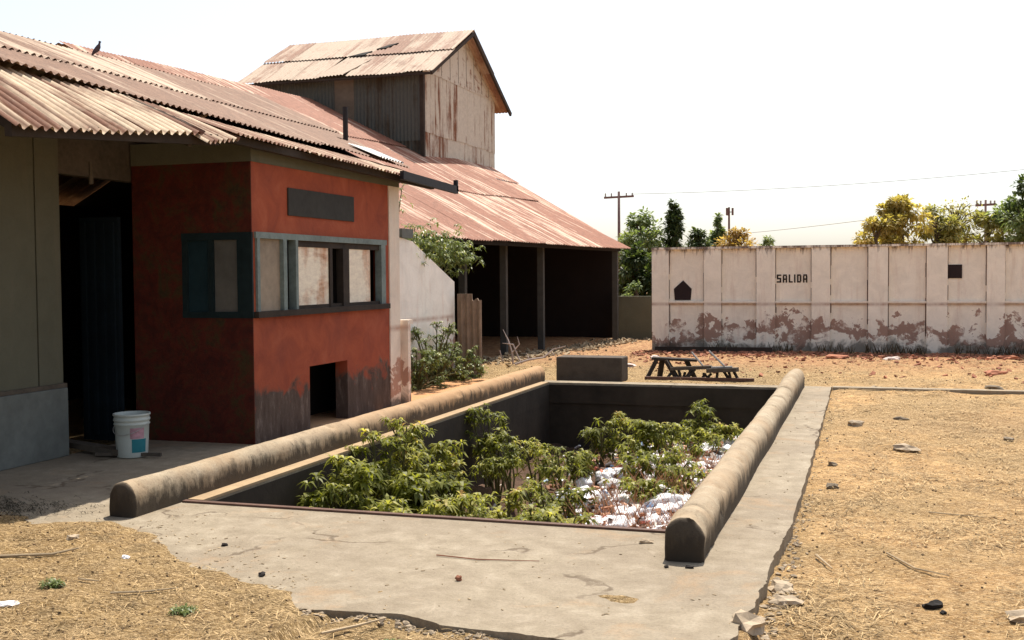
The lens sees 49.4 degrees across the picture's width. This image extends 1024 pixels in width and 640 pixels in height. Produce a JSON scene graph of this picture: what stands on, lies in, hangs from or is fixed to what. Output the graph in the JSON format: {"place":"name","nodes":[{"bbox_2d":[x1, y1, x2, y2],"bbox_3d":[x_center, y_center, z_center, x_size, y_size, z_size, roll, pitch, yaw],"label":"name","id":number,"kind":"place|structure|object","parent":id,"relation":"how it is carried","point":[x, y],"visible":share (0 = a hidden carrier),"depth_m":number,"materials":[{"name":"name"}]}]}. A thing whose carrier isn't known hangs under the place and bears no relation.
{"place":"outdoors","nodes":[
{"label":"outdoors","id":0,"kind":"place"},
{"bbox_2d":[0,378,831,639],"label":"pavement","id":1,"kind":"structure","parent":0,"point":[734,572],"depth_m":6.43,"materials":[{"name":"concrete"}]},
{"bbox_2d":[0,491,104,523],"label":"leaf litter","id":2,"kind":"object","parent":1,"relation":"on","point":[14,509],"visible":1,"depth_m":7.75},
{"bbox_2d":[69,439,161,456],"bbox_3d":[-3.843,1.167,10.184,1.536,0.080,0.273,1,3,30],"label":"plank","id":3,"kind":"object","parent":1,"relation":"on","point":[102,449],"visible":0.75,"depth_m":10.08,"materials":[{"name":"wood"}]},
{"bbox_2d":[112,411,150,458],"bbox_3d":[-3.409,1.028,9.993,0.326,0.392,0.324,0,2,18],"label":"bucket","id":4,"kind":"object","parent":1,"relation":"on","point":[131,433],"visible":0.98,"depth_m":9.87,"materials":[{"name":"white plastic"}]},
{"bbox_2d":[130,142,400,444],"bbox_3d":[-2.548,-0.335,12.447,1.385,2.910,3.495,0,2,18],"label":"booth","id":5,"kind":"object","parent":1,"relation":"on","point":[266,296],"visible":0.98,"depth_m":10.95,"materials":[{"name":"red paint"}]},
{"bbox_2d":[181,232,253,317],"bbox_3d":[-2.828,-0.429,10.735,0.780,0.820,0.075,0,2,18],"label":"window frame","id":6,"kind":"structure","parent":5,"relation":"in","point":[218,276],"depth_m":10.72,"materials":[{"name":"teal paint"}]},
{"bbox_2d":[254,232,390,317],"bbox_3d":[-2.010,-0.492,12.075,0.135,0.825,3.060,0,2,18],"label":"window frame","id":7,"kind":"structure","parent":5,"relation":"in","point":[310,256],"depth_m":11.80,"materials":[{"name":"teal paint"}]},
{"bbox_2d":[109,366,544,517],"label":"kerb","id":8,"kind":"structure","parent":1,"relation":"on","point":[139,496],"depth_m":9.31,"materials":[{"name":"concrete"}]},
{"bbox_2d":[188,382,548,500],"bbox_3d":[-0.891,1.114,12.299,0.128,0.020,9.040,0,2,18],"label":"ledge","id":9,"kind":"object","parent":1,"relation":"on","point":[225,490],"visible":0.86,"depth_m":9.70,"materials":[{"name":"concrete"}]},
{"bbox_2d":[400,319,412,403],"bbox_3d":[-1.487,0.521,14.085,0.450,1.050,0.160,0,2,18],"label":"gate post","id":10,"kind":"object","parent":1,"relation":"on","point":[405,335],"visible":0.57,"depth_m":13.96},
{"bbox_2d":[182,499,665,532],"bbox_3d":[-0.648,1.326,7.413,3.560,0.064,0.047,0,2,18],"label":"edge strip","id":11,"kind":"object","parent":1,"relation":"on","point":[437,516],"visible":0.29,"depth_m":7.35,"materials":[{"name":"metal"}]},
{"bbox_2d":[399,228,454,382],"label":"sloping wall","id":12,"kind":"structure","parent":1,"relation":"on","point":[427,295],"depth_m":16.49,"materials":[{"name":"paint"}]},
{"bbox_2d":[140,404,821,638],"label":"crumbs","id":13,"kind":"object","parent":1,"relation":"on","point":[353,570],"visible":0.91,"depth_m":6.22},
{"bbox_2d":[665,368,804,562],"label":"kerb","id":14,"kind":"structure","parent":1,"relation":"on","point":[698,521],"depth_m":7.50,"materials":[{"name":"concrete"}]},
{"bbox_2d":[730,609,764,635],"bbox_3d":[1.084,1.395,5.131,0.165,0.108,0.194,-2,3,-32],"label":"stone","id":15,"kind":"object","parent":1,"relation":"on","point":[751,624],"visible":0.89,"depth_m":5.08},
{"bbox_2d":[217,384,775,510],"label":"pit walls","id":16,"kind":"structure","parent":0,"point":[564,415],"depth_m":15.83,"materials":[{"name":"concrete"}]},
{"bbox_2d":[0,336,1023,639],"bbox_3d":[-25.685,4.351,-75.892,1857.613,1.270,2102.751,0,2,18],"label":"ground","id":17,"kind":"structure","parent":0,"point":[968,568],"depth_m":6.73,"materials":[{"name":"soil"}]},
{"bbox_2d":[0,547,78,557],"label":"stick","id":18,"kind":"object","parent":17,"relation":"on","point":[32,554],"visible":1,"depth_m":6.29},
{"bbox_2d":[37,577,65,589],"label":"weed","id":19,"kind":"object","parent":17,"relation":"on","point":[54,583],"visible":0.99,"depth_m":5.65,"materials":[{"name":"green plant"}]},
{"bbox_2d":[110,587,177,593],"bbox_3d":[-1.818,1.342,5.514,0.322,0.018,0.049,-1,2,-20],"label":"stick","id":20,"kind":"object","parent":17,"relation":"on","point":[118,592],"visible":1,"depth_m":5.49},
{"bbox_2d":[167,602,199,615],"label":"weed","id":21,"kind":"object","parent":17,"relation":"on","point":[185,610],"visible":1,"depth_m":5.19,"materials":[{"name":"green plant"}]},
{"bbox_2d":[0,31,457,470],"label":"shed","id":22,"kind":"structure","parent":17,"relation":"on","point":[75,124],"depth_m":10.04,"materials":[{"name":"grey paint"}]},
{"bbox_2d":[79,217,124,440],"bbox_3d":[-4.054,0.090,10.997,0.450,2.200,0.070,0,2,18],"label":"door","id":23,"kind":"structure","parent":22,"relation":"in","point":[99,237],"depth_m":10.97,"materials":[{"name":"blue paint"}]},
{"bbox_2d":[57,29,629,354],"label":"barn","id":24,"kind":"structure","parent":17,"relation":"on","point":[429,105],"depth_m":27.73,"materials":[{"name":"paint"}]},
{"bbox_2d":[321,617,386,634],"bbox_3d":[-0.715,1.391,5.070,0.350,0.017,0.020,-2,3,-41],"label":"stick","id":25,"kind":"object","parent":17,"relation":"on","point":[344,628],"visible":1,"depth_m":5.04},
{"bbox_2d":[411,347,448,392],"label":"bush","id":26,"kind":"object","parent":17,"relation":"on","point":[417,383],"visible":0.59,"depth_m":15.63,"materials":[{"name":"green plant"}]},
{"bbox_2d":[410,321,473,384],"bbox_3d":[-1.184,0.513,16.419,1.047,0.996,1.155,1,3,32],"label":"bush","id":27,"kind":"object","parent":17,"relation":"on","point":[446,331],"visible":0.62,"depth_m":16.31,"materials":[{"name":"green plant"}]},
{"bbox_2d":[404,217,485,278],"bbox_3d":[-1.207,-0.365,17.730,0.955,2.544,3.108,0,2,18],"label":"bush","id":28,"kind":"object","parent":17,"relation":"on","point":[448,252],"visible":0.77,"depth_m":17.93,"materials":[{"name":"green plant"}]},
{"bbox_2d":[437,342,488,380],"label":"bush","id":29,"kind":"object","parent":17,"relation":"on","point":[459,377],"visible":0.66,"depth_m":17.01,"materials":[{"name":"green plant"}]},
{"bbox_2d":[457,294,481,377],"bbox_3d":[-0.674,0.253,17.738,0.400,1.340,0.070,0,2,18],"label":"fence panel","id":30,"kind":"object","parent":17,"relation":"on","point":[469,316],"visible":0.78,"depth_m":17.71,"materials":[{"name":"brown wood"}]},
{"bbox_2d":[0,350,1023,639],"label":"straw","id":31,"kind":"object","parent":17,"relation":"on","point":[844,582],"visible":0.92,"depth_m":6.93,"materials":[{"name":"plant"}]},
{"bbox_2d":[499,330,565,364],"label":"dead branch","id":32,"kind":"object","parent":17,"relation":"on","point":[523,361],"visible":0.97,"depth_m":19.89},
{"bbox_2d":[482,337,649,366],"bbox_3d":[1.270,0.629,24.034,1.690,0.226,9.569,1,3,24],"label":"debris","id":33,"kind":"object","parent":17,"relation":"on","point":[585,346],"visible":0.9,"depth_m":23.53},
{"bbox_2d":[299,398,839,639],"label":"rubble","id":34,"kind":"object","parent":17,"relation":"on","point":[408,626],"visible":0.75,"depth_m":5.35,"materials":[{"name":"stone"}]},
{"bbox_2d":[556,355,627,381],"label":"concrete block","id":35,"kind":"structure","parent":17,"relation":"on","point":[602,368],"depth_m":16.93,"materials":[{"name":"concrete"}]},
{"bbox_2d":[604,191,633,281],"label":"utility pole","id":36,"kind":"object","parent":17,"relation":"on","point":[618,196],"visible":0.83,"depth_m":55.82,"materials":[{"name":"brown wood"}]},
{"bbox_2d":[649,169,1023,193],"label":"power line","id":37,"kind":"object","parent":36,"relation":"attached to","point":[834,185],"visible":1,"depth_m":52.65,"materials":[{"name":"grey metal"}]},
{"bbox_2d":[622,279,642,295],"bbox_3d":[3.064,-0.318,29.471,0.827,1.538,0.719,-3,3,-42],"label":"tree","id":38,"kind":"object","parent":17,"relation":"on","point":[633,290],"visible":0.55,"depth_m":29.41,"materials":[{"name":"green plant"}]},
{"bbox_2d":[618,296,651,338],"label":"wall","id":39,"kind":"structure","parent":17,"relation":"on","point":[635,317],"depth_m":27.91,"materials":[{"name":"grey paint"}]},
{"bbox_2d":[618,240,651,295],"bbox_3d":[3.486,-0.880,31.436,1.510,2.764,1.664,0,2,18],"label":"tree","id":40,"kind":"object","parent":17,"relation":"on","point":[635,260],"visible":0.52,"depth_m":31.11,"materials":[{"name":"green plant"}]},
{"bbox_2d":[617,205,666,269],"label":"tree","id":41,"kind":"object","parent":17,"relation":"on","point":[629,239],"visible":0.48,"depth_m":42.24,"materials":[{"name":"green plant"}]},
{"bbox_2d":[638,245,668,295],"bbox_3d":[4.157,-0.789,30.742,1.465,2.622,1.457,-1,2,-16],"label":"tree","id":42,"kind":"object","parent":17,"relation":"on","point":[647,280],"visible":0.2,"depth_m":30.55,"materials":[{"name":"green plant"}]},
{"bbox_2d":[662,198,685,246],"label":"tree","id":43,"kind":"object","parent":17,"relation":"on","point":[674,227],"visible":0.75,"depth_m":42.37,"materials":[{"name":"green plant"}]},
{"bbox_2d":[645,350,753,381],"bbox_3d":[2.893,0.696,17.147,1.685,0.478,0.552,0,2,18],"label":"trestle","id":44,"kind":"object","parent":17,"relation":"on","point":[691,369],"visible":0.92,"depth_m":17.03,"materials":[{"name":"brown wood"}]},
{"bbox_2d":[684,226,719,246],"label":"tree","id":45,"kind":"object","parent":17,"relation":"on","point":[699,239],"visible":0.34,"depth_m":43.48,"materials":[{"name":"green plant"}]},
{"bbox_2d":[655,347,772,352],"bbox_3d":[4.170,0.629,23.076,2.420,0.157,0.300,0,2,18],"label":"timber","id":46,"kind":"object","parent":17,"relation":"on","point":[734,349],"visible":0.57,"depth_m":22.90,"materials":[{"name":"brown wood"}]},
{"bbox_2d":[708,212,727,246],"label":"tree","id":47,"kind":"object","parent":17,"relation":"on","point":[719,230],"visible":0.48,"depth_m":44.01,"materials":[{"name":"green plant"}]},
{"bbox_2d":[712,226,757,246],"bbox_3d":[8.008,-1.672,39.445,2.028,3.351,2.131,-2,3,-29],"label":"tree","id":48,"kind":"object","parent":17,"relation":"on","point":[738,238],"visible":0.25,"depth_m":39.25,"materials":[{"name":"yellow plant"}]},
{"bbox_2d":[768,579,796,593],"bbox_3d":[1.420,1.424,5.895,0.152,0.089,0.182,0,2,5],"label":"stone","id":49,"kind":"object","parent":17,"relation":"on","point":[777,585],"visible":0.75,"depth_m":5.85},
{"bbox_2d":[768,595,803,607],"bbox_3d":[1.393,1.428,5.621,0.146,0.073,0.147,-3,3,-44],"label":"stone","id":50,"kind":"object","parent":17,"relation":"on","point":[789,600],"visible":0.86,"depth_m":5.60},
{"bbox_2d":[630,349,1023,383],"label":"brick rubble","id":51,"kind":"object","parent":17,"relation":"on","point":[937,355],"visible":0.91,"depth_m":21.46,"materials":[{"name":"brick"}]},
{"bbox_2d":[651,242,1023,354],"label":"perimeter wall","id":52,"kind":"structure","parent":17,"relation":"on","point":[939,297],"depth_m":22.77,"materials":[{"name":"white paint"}]},
{"bbox_2d":[708,341,1023,355],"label":"dead grass","id":53,"kind":"structure","parent":17,"relation":"on","point":[918,350],"depth_m":22.05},
{"bbox_2d":[850,216,903,244],"bbox_3d":[12.145,-1.710,37.073,1.821,3.552,1.658,0,2,18],"label":"tree","id":54,"kind":"object","parent":17,"relation":"on","point":[876,225],"visible":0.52,"depth_m":36.83,"materials":[{"name":"yellow plant"}]},
{"bbox_2d":[871,193,939,243],"bbox_3d":[13.015,-2.140,37.671,2.399,4.348,2.369,-2,3,-38],"label":"tree","id":55,"kind":"object","parent":17,"relation":"on","point":[899,214],"visible":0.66,"depth_m":37.29,"materials":[{"name":"yellow plant"}]},
{"bbox_2d":[893,443,920,452],"bbox_3d":[3.675,1.204,10.389,0.271,0.097,0.173,0,2,18],"label":"stone","id":56,"kind":"object","parent":17,"relation":"on","point":[904,447],"visible":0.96,"depth_m":10.34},
{"bbox_2d":[922,599,942,609],"bbox_3d":[2.118,1.438,5.588,0.115,0.059,0.085,-1,2,-20],"label":"stone","id":57,"kind":"object","parent":17,"relation":"on","point":[934,604],"visible":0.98,"depth_m":5.57,"materials":[{"name":"stone"}]},
{"bbox_2d":[913,203,964,242],"bbox_3d":[14.612,-2.015,38.295,1.855,4.023,1.603,0,2,0],"label":"tree","id":58,"kind":"object","parent":17,"relation":"on","point":[948,230],"visible":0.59,"depth_m":38.07,"materials":[{"name":"yellow plant"}]},
{"bbox_2d":[937,195,985,242],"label":"tree","id":59,"kind":"object","parent":17,"relation":"on","point":[961,212],"visible":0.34,"depth_m":40.72,"materials":[{"name":"yellow plant"}]},
{"bbox_2d":[957,209,1015,242],"bbox_3d":[17.001,-2.018,39.624,2.410,3.883,2.090,0,2,18],"label":"tree","id":60,"kind":"object","parent":17,"relation":"on","point":[981,219],"visible":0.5,"depth_m":39.27,"materials":[{"name":"green plant"}]},
{"bbox_2d":[985,195,1023,241],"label":"tree","id":61,"kind":"object","parent":17,"relation":"on","point":[1005,217],"visible":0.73,"depth_m":38.31,"materials":[{"name":"green plant"}]},
{"bbox_2d":[1005,174,1023,210],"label":"tree","id":62,"kind":"object","parent":17,"relation":"on","point":[1019,203],"visible":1,"depth_m":37.34,"materials":[{"name":"green plant"}]},
{"bbox_2d":[1005,609,1023,623],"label":"stone","id":63,"kind":"object","parent":17,"relation":"on","point":[1018,614],"visible":1,"depth_m":5.38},
{"bbox_2d":[0,0,1023,268],"label":"sky","id":64,"kind":"structure","parent":0,"point":[673,98],"materials":[{"name":"white"}]},
{"bbox_2d":[458,443,648,526],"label":"pit floor","id":65,"kind":"structure","parent":0,"point":[482,489],"depth_m":13.82,"materials":[{"name":"soil"}]},
{"bbox_2d":[297,470,362,508],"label":"shrub","id":66,"kind":"object","parent":65,"relation":"on","point":[320,497],"visible":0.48,"depth_m":9.17,"materials":[{"name":"green plant"}]},
{"bbox_2d":[316,477,373,508],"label":"shrub","id":67,"kind":"object","parent":65,"relation":"on","point":[366,493],"visible":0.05,"depth_m":9.68,"materials":[{"name":"green plant"}]},
{"bbox_2d":[321,453,385,509],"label":"shrub","id":68,"kind":"object","parent":65,"relation":"on","point":[357,471],"visible":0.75,"depth_m":9.45,"materials":[{"name":"green plant"}]},
{"bbox_2d":[318,490,391,511],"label":"shrub","id":69,"kind":"object","parent":65,"relation":"on","point":[364,502],"visible":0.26,"depth_m":9.20,"materials":[{"name":"green plant"}]},
{"bbox_2d":[345,428,406,506],"bbox_3d":[-1.227,1.627,10.404,0.736,1.276,0.742,0,2,18],"label":"shrub","id":70,"kind":"object","parent":65,"relation":"on","point":[393,471],"visible":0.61,"depth_m":10.30,"materials":[{"name":"green plant"}]},
{"bbox_2d":[360,459,401,509],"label":"shrub","id":71,"kind":"object","parent":65,"relation":"on","point":[378,485],"visible":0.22,"depth_m":10.16,"materials":[{"name":"green plant"}]},
{"bbox_2d":[363,493,412,513],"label":"shrub","id":72,"kind":"object","parent":65,"relation":"on","point":[387,502],"visible":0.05,"depth_m":9.09,"materials":[{"name":"green plant"}]},
{"bbox_2d":[378,416,425,503],"bbox_3d":[-1.069,1.572,10.684,0.570,1.278,0.478,0,2,18],"label":"shrub","id":73,"kind":"object","parent":65,"relation":"on","point":[400,432],"visible":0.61,"depth_m":10.73,"materials":[{"name":"green plant"}]},
{"bbox_2d":[374,470,456,514],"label":"shrub","id":74,"kind":"object","parent":65,"relation":"on","point":[400,486],"visible":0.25,"depth_m":9.75,"materials":[{"name":"green plant"}]},
{"bbox_2d":[399,444,446,484],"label":"shrub","id":75,"kind":"object","parent":65,"relation":"on","point":[430,469],"visible":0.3,"depth_m":11.04,"materials":[{"name":"green plant"}]},
{"bbox_2d":[392,499,461,516],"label":"shrub","id":76,"kind":"object","parent":65,"relation":"on","point":[435,508],"visible":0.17,"depth_m":8.87,"materials":[{"name":"green plant"}]},
{"bbox_2d":[399,421,465,497],"bbox_3d":[-0.872,1.610,11.342,0.895,1.178,0.462,-2,3,-35],"label":"shrub","id":77,"kind":"object","parent":65,"relation":"on","point":[438,451],"visible":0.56,"depth_m":11.37,"materials":[{"name":"green plant"}]},
{"bbox_2d":[425,440,467,496],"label":"shrub","id":78,"kind":"object","parent":65,"relation":"on","point":[458,475],"visible":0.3,"depth_m":11.79,"materials":[{"name":"green plant"}]},
{"bbox_2d":[401,471,492,515],"bbox_3d":[-0.680,1.791,9.922,0.878,0.864,0.742,-2,3,-35],"label":"shrub","id":79,"kind":"object","parent":65,"relation":"on","point":[439,486],"visible":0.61,"depth_m":9.85,"materials":[{"name":"green plant"}]},
{"bbox_2d":[419,490,483,516],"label":"shrub","id":80,"kind":"object","parent":65,"relation":"on","point":[463,501],"visible":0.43,"depth_m":9.21,"materials":[{"name":"green plant"}]},
{"bbox_2d":[464,402,509,486],"bbox_3d":[-0.285,1.534,13.297,0.553,1.085,0.631,0,2,18],"label":"shrub","id":81,"kind":"object","parent":65,"relation":"on","point":[483,442],"visible":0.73,"depth_m":13.25,"materials":[{"name":"green plant"}]},
{"bbox_2d":[469,505,513,519],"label":"shrub","id":82,"kind":"object","parent":65,"relation":"on","point":[479,511],"visible":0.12,"depth_m":8.97,"materials":[{"name":"green plant"}]},
{"bbox_2d":[468,427,520,506],"bbox_3d":[-0.204,1.710,12.710,0.510,0.949,0.645,-1,2,-22],"label":"shrub","id":83,"kind":"object","parent":65,"relation":"on","point":[493,442],"visible":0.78,"depth_m":12.68,"materials":[{"name":"green plant"}]},
{"bbox_2d":[482,443,521,507],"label":"shrub","id":84,"kind":"object","parent":65,"relation":"on","point":[502,466],"visible":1,"depth_m":12.11,"materials":[{"name":"green plant"}]},
{"bbox_2d":[482,486,541,521],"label":"shrub","id":85,"kind":"object","parent":65,"relation":"on","point":[515,494],"visible":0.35,"depth_m":9.76,"materials":[{"name":"green plant"}]},
{"bbox_2d":[511,437,553,491],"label":"shrub","id":86,"kind":"object","parent":65,"relation":"on","point":[532,449],"visible":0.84,"depth_m":13.03,"materials":[{"name":"green plant"}]},
{"bbox_2d":[516,478,560,521],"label":"shrub","id":87,"kind":"object","parent":65,"relation":"on","point":[541,497],"visible":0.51,"depth_m":10.22,"materials":[{"name":"green plant"}]},
{"bbox_2d":[516,503,563,522],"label":"shrub","id":88,"kind":"object","parent":65,"relation":"on","point":[537,516],"visible":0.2,"depth_m":8.90,"materials":[{"name":"green plant"}]},
{"bbox_2d":[533,446,587,490],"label":"shrub","id":89,"kind":"object","parent":65,"relation":"on","point":[557,469],"visible":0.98,"depth_m":12.47,"materials":[{"name":"green plant"}]},
{"bbox_2d":[532,506,598,524],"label":"shrub","id":90,"kind":"object","parent":65,"relation":"on","point":[553,514],"visible":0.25,"depth_m":8.80,"materials":[{"name":"green plant"}]},
{"bbox_2d":[532,479,599,521],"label":"shrub","id":91,"kind":"object","parent":65,"relation":"on","point":[571,499],"visible":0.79,"depth_m":10.81,"materials":[{"name":"green plant"}]},
{"bbox_2d":[563,448,599,486],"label":"shrub","id":92,"kind":"object","parent":65,"relation":"on","point":[574,470],"visible":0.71,"depth_m":13.28,"materials":[{"name":"green plant"}]},
{"bbox_2d":[574,475,593,486],"bbox_3d":[0.852,1.952,13.219,0.260,0.217,0.386,0,2,18],"label":"plastic bag","id":93,"kind":"object","parent":65,"relation":"on","point":[583,482],"visible":0.55,"depth_m":13.14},
{"bbox_2d":[577,417,620,464],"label":"shrub","id":94,"kind":"object","parent":65,"relation":"on","point":[597,442],"visible":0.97,"depth_m":14.41,"materials":[{"name":"green plant"}]},
{"bbox_2d":[585,515,629,526],"bbox_3d":[0.941,1.920,10.200,0.454,0.274,0.524,-2,3,-36],"label":"plastic bag","id":95,"kind":"object","parent":65,"relation":"on","point":[619,522],"visible":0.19,"depth_m":10.20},
{"bbox_2d":[595,468,620,481],"bbox_3d":[1.172,1.877,13.482,0.310,0.143,0.389,0,2,18],"label":"plastic bag","id":96,"kind":"object","parent":65,"relation":"on","point":[598,475],"visible":0.73,"depth_m":13.39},
{"bbox_2d":[480,439,735,528],"bbox_3d":[0.872,1.976,11.895,3.377,0.592,8.707,0,2,18],"label":"rubbish","id":97,"kind":"object","parent":65,"relation":"on","point":[610,464],"visible":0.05,"depth_m":11.86,"materials":[{"name":"plastic"}]},
{"bbox_2d":[602,411,638,467],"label":"shrub","id":98,"kind":"object","parent":65,"relation":"on","point":[623,421],"visible":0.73,"depth_m":14.44,"materials":[{"name":"green plant"}]},
{"bbox_2d":[515,442,726,528],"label":"dry weeds","id":99,"kind":"object","parent":65,"relation":"on","point":[621,505],"visible":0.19,"depth_m":10.92,"materials":[{"name":"plant"}]},
{"bbox_2d":[616,419,658,468],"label":"shrub","id":100,"kind":"object","parent":65,"relation":"on","point":[641,429],"visible":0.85,"depth_m":13.68,"materials":[{"name":"green plant"}]},
{"bbox_2d":[600,449,676,486],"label":"shrub","id":101,"kind":"object","parent":65,"relation":"on","point":[642,459],"visible":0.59,"depth_m":12.37,"materials":[{"name":"green plant"}]},
{"bbox_2d":[616,476,680,503],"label":"shrub","id":102,"kind":"object","parent":65,"relation":"on","point":[650,483],"visible":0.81,"depth_m":11.14,"materials":[{"name":"green plant"}]},
{"bbox_2d":[635,493,686,506],"bbox_3d":[1.494,1.852,11.080,0.353,0.245,0.610,2,3,44],"label":"plastic bag","id":103,"kind":"object","parent":65,"relation":"on","point":[670,498],"visible":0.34,"depth_m":11.04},
{"bbox_2d":[644,502,679,515],"bbox_3d":[1.466,1.904,10.927,0.428,0.209,0.442,-2,3,-33],"label":"plastic bag","id":104,"kind":"object","parent":65,"relation":"on","point":[661,506],"visible":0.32,"depth_m":10.85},
{"bbox_2d":[633,422,692,460],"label":"shrub","id":105,"kind":"object","parent":65,"relation":"on","point":[655,434],"visible":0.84,"depth_m":13.62,"materials":[{"name":"green plant"}]},
{"bbox_2d":[640,445,702,480],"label":"shrub","id":106,"kind":"object","parent":65,"relation":"on","point":[677,451],"visible":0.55,"depth_m":12.59,"materials":[{"name":"green plant"}]},
{"bbox_2d":[658,465,711,493],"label":"shrub","id":107,"kind":"object","parent":65,"relation":"on","point":[700,475],"visible":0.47,"depth_m":11.58,"materials":[{"name":"green plant"}]},
{"bbox_2d":[677,398,721,445],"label":"shrub","id":108,"kind":"object","parent":65,"relation":"on","point":[694,424],"visible":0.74,"depth_m":15.26,"materials":[{"name":"green plant"}]},
{"bbox_2d":[677,428,726,457],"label":"shrub","id":109,"kind":"object","parent":65,"relation":"on","point":[697,449],"visible":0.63,"depth_m":14.29,"materials":[{"name":"green plant"}]},
{"bbox_2d":[701,422,743,443],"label":"shrub","id":110,"kind":"object","parent":65,"relation":"on","point":[735,431],"visible":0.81,"depth_m":14.90,"materials":[{"name":"green plant"}]},
{"bbox_2d":[833,386,1023,394],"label":"path","id":111,"kind":"structure","parent":0,"point":[983,391],"depth_m":15.03,"materials":[{"name":"concrete"}]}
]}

